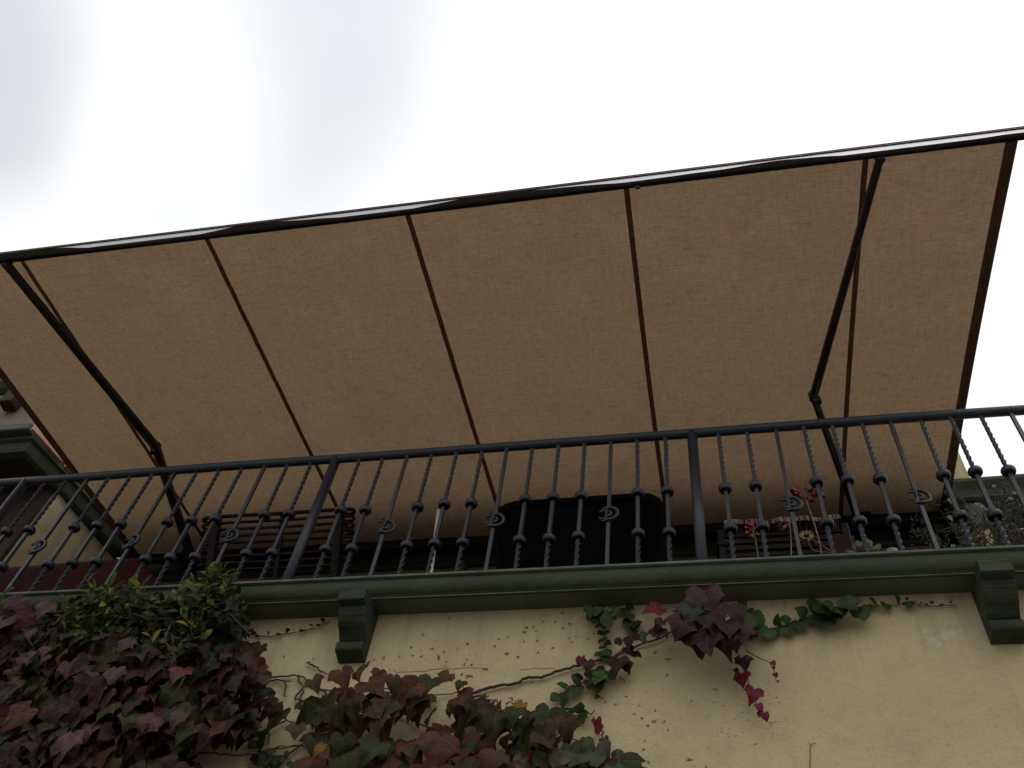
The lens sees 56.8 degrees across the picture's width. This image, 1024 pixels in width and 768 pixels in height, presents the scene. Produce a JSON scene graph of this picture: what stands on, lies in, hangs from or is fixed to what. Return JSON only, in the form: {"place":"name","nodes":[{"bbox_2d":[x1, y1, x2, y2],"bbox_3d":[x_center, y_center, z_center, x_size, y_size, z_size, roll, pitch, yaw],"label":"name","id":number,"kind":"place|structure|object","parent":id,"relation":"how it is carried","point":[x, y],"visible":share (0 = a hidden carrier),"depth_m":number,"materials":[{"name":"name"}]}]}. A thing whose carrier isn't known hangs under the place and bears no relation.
{"place":"outdoors","nodes":[
{"label":"outdoors","id":0,"kind":"place"},
{"bbox_2d":[454,560,466,570],"bbox_3d":[-0.279,1.050,4.526,0.068,0.570,0.066,-5,-56,11],"label":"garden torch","id":1,"kind":"object","parent":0,"point":[463,566],"visible":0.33,"depth_m":4.69,"materials":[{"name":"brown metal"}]},
{"bbox_2d":[0,0,1023,529],"label":"sky","id":2,"kind":"structure","parent":0,"point":[119,118],"materials":[{"name":"white"}]},
{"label":"pavement","id":3,"kind":"structure","parent":0,"visible":0},
{"bbox_2d":[0,378,1023,767],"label":"house","id":4,"kind":"structure","parent":3,"relation":"on","point":[916,686],"depth_m":3.66,"materials":[{"name":"beige paint"}]},
{"bbox_2d":[0,558,158,592],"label":"sofa cover","id":5,"kind":"object","parent":4,"relation":"on","point":[128,568],"visible":0.18,"depth_m":5.13,"materials":[{"name":"red fabric"}]},
{"bbox_2d":[0,556,257,697],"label":"jasmine vine","id":6,"kind":"object","parent":4,"relation":"attached to","point":[133,624],"visible":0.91,"depth_m":4.04,"materials":[{"name":"green plant"}]},
{"bbox_2d":[0,593,275,767],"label":"boston ivy","id":7,"kind":"object","parent":4,"relation":"attached to","point":[58,723],"visible":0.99,"depth_m":3.65,"materials":[{"name":"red plant"}]},
{"bbox_2d":[247,728,298,767],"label":"creeping fig","id":8,"kind":"object","parent":4,"relation":"attached to","point":[262,760],"visible":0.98,"depth_m":3.53,"materials":[{"name":"green plant"}]},
{"bbox_2d":[197,507,355,579],"bbox_3d":[-1.301,1.302,5.107,0.924,1.010,0.768,-5,-56,11],"label":"slatted chair","id":9,"kind":"object","parent":4,"relation":"on","point":[213,543],"visible":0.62,"depth_m":5.22,"materials":[{"name":"brown wood"}]},
{"bbox_2d":[251,618,329,637],"bbox_3d":[-0.961,1.050,4.068,0.349,0.094,0.029,-5,-56,11],"label":"creeping fig","id":10,"kind":"object","parent":4,"relation":"attached to","point":[300,630],"visible":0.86,"depth_m":4.06,"materials":[{"name":"green plant"}]},
{"bbox_2d":[192,661,645,767],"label":"boston ivy","id":11,"kind":"object","parent":4,"relation":"attached to","point":[343,723],"visible":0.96,"depth_m":3.38,"materials":[{"name":"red plant"}]},
{"bbox_2d":[430,509,439,572],"bbox_3d":[-0.406,0.952,4.711,0.111,0.958,0.027,-5,-56,11],"label":"pole","id":12,"kind":"object","parent":4,"relation":"on","point":[436,521],"visible":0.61,"depth_m":4.97,"materials":[{"name":"silver metal"}]},
{"bbox_2d":[0,405,1023,592],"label":"balcony railing","id":13,"kind":"object","parent":4,"relation":"on","point":[762,527],"visible":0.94,"depth_m":4.66,"materials":[{"name":"black metal"}]},
{"bbox_2d":[0,126,1023,572],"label":"retractable awning","id":14,"kind":"object","parent":4,"relation":"attached to","point":[848,282],"visible":0.86,"depth_m":5.67,"materials":[{"name":"beige fabric"}]},
{"bbox_2d":[283,612,779,767],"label":"dried tendrils","id":15,"kind":"object","parent":4,"relation":"attached to","point":[594,698],"visible":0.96,"depth_m":3.72,"materials":[{"name":"brown plant"}]},
{"bbox_2d":[504,736,646,767],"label":"creeping fig","id":16,"kind":"object","parent":4,"relation":"attached to","point":[585,750],"visible":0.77,"depth_m":3.20,"materials":[{"name":"green plant"}]},
{"bbox_2d":[494,493,667,568],"bbox_3d":[0.339,1.039,4.661,0.888,0.934,0.517,-5,-56,11],"label":"covered barbecue","id":17,"kind":"object","parent":4,"relation":"on","point":[653,541],"visible":0.24,"depth_m":4.68,"materials":[{"name":"black fabric"}]},
{"bbox_2d":[550,666,617,723],"bbox_3d":[0.268,1.154,3.514,0.245,0.252,0.076,-16,-59,18],"label":"creeping fig","id":18,"kind":"object","parent":4,"relation":"attached to","point":[598,676],"visible":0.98,"depth_m":3.53,"materials":[{"name":"green plant"}]},
{"bbox_2d":[583,603,641,661],"bbox_3d":[0.391,0.950,3.723,0.238,0.291,0.107,-5,-56,11],"label":"creeping fig","id":19,"kind":"object","parent":4,"relation":"attached to","point":[605,616],"visible":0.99,"depth_m":3.73,"materials":[{"name":"green plant"}]},
{"bbox_2d":[472,583,778,721],"bbox_3d":[0.383,1.008,3.562,1.180,0.560,0.190,-5,-56,11],"label":"boston ivy","id":20,"kind":"object","parent":4,"relation":"attached to","point":[700,626],"visible":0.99,"depth_m":3.55,"materials":[{"name":"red plant"}]},
{"bbox_2d":[716,514,853,558],"bbox_3d":[1.320,1.098,4.481,0.636,0.782,0.618,-5,-56,11],"label":"cushioned chair","id":21,"kind":"object","parent":4,"relation":"on","point":[777,537],"visible":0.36,"depth_m":4.56,"materials":[{"name":"fabric"}]},
{"bbox_2d":[744,474,830,556],"bbox_3d":[1.304,0.719,4.265,0.491,0.858,0.242,-5,-56,11],"label":"potted succulent","id":22,"kind":"object","parent":4,"relation":"on","point":[794,491],"visible":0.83,"depth_m":4.34,"materials":[{"name":"red plant"}]},
{"bbox_2d":[828,534,853,553],"bbox_3d":[1.486,0.879,4.160,0.100,0.545,0.090,-5,-56,11],"label":"planter","id":23,"kind":"object","parent":4,"relation":"on","point":[843,543],"visible":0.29,"depth_m":4.31,"materials":[{"name":"red ceramic"}]},
{"bbox_2d":[732,595,955,639],"bbox_3d":[1.248,0.859,3.579,0.853,0.230,0.122,-5,-56,11],"label":"creeping fig","id":24,"kind":"object","parent":4,"relation":"attached to","point":[755,619],"visible":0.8,"depth_m":3.60,"materials":[{"name":"green plant"}]},
{"bbox_2d":[844,538,880,552],"bbox_3d":[1.534,0.841,4.008,0.201,0.348,0.196,33,-57,-15],"label":"succulent rosette","id":25,"kind":"object","parent":4,"relation":"on","point":[858,546],"visible":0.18,"depth_m":4.09,"materials":[{"name":"green plant"}]},
{"bbox_2d":[910,476,1023,549],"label":"dry bush","id":26,"kind":"object","parent":4,"relation":"on","point":[1006,520],"visible":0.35,"depth_m":4.23,"materials":[{"name":"grey plant"}]},
{"bbox_3d":[1.615,0.841,3.914,0.090,0.215,0.080,-5,-56,11],"label":"pedestal","id":27,"kind":"object","parent":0,"visible":0},
{"bbox_2d":[886,547,897,550],"bbox_3d":[1.632,0.751,4.042,0.052,0.100,0.051,-5,-56,11],"label":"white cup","id":28,"kind":"object","parent":27,"relation":"on","point":[891,549],"visible":0.19,"depth_m":4.06,"materials":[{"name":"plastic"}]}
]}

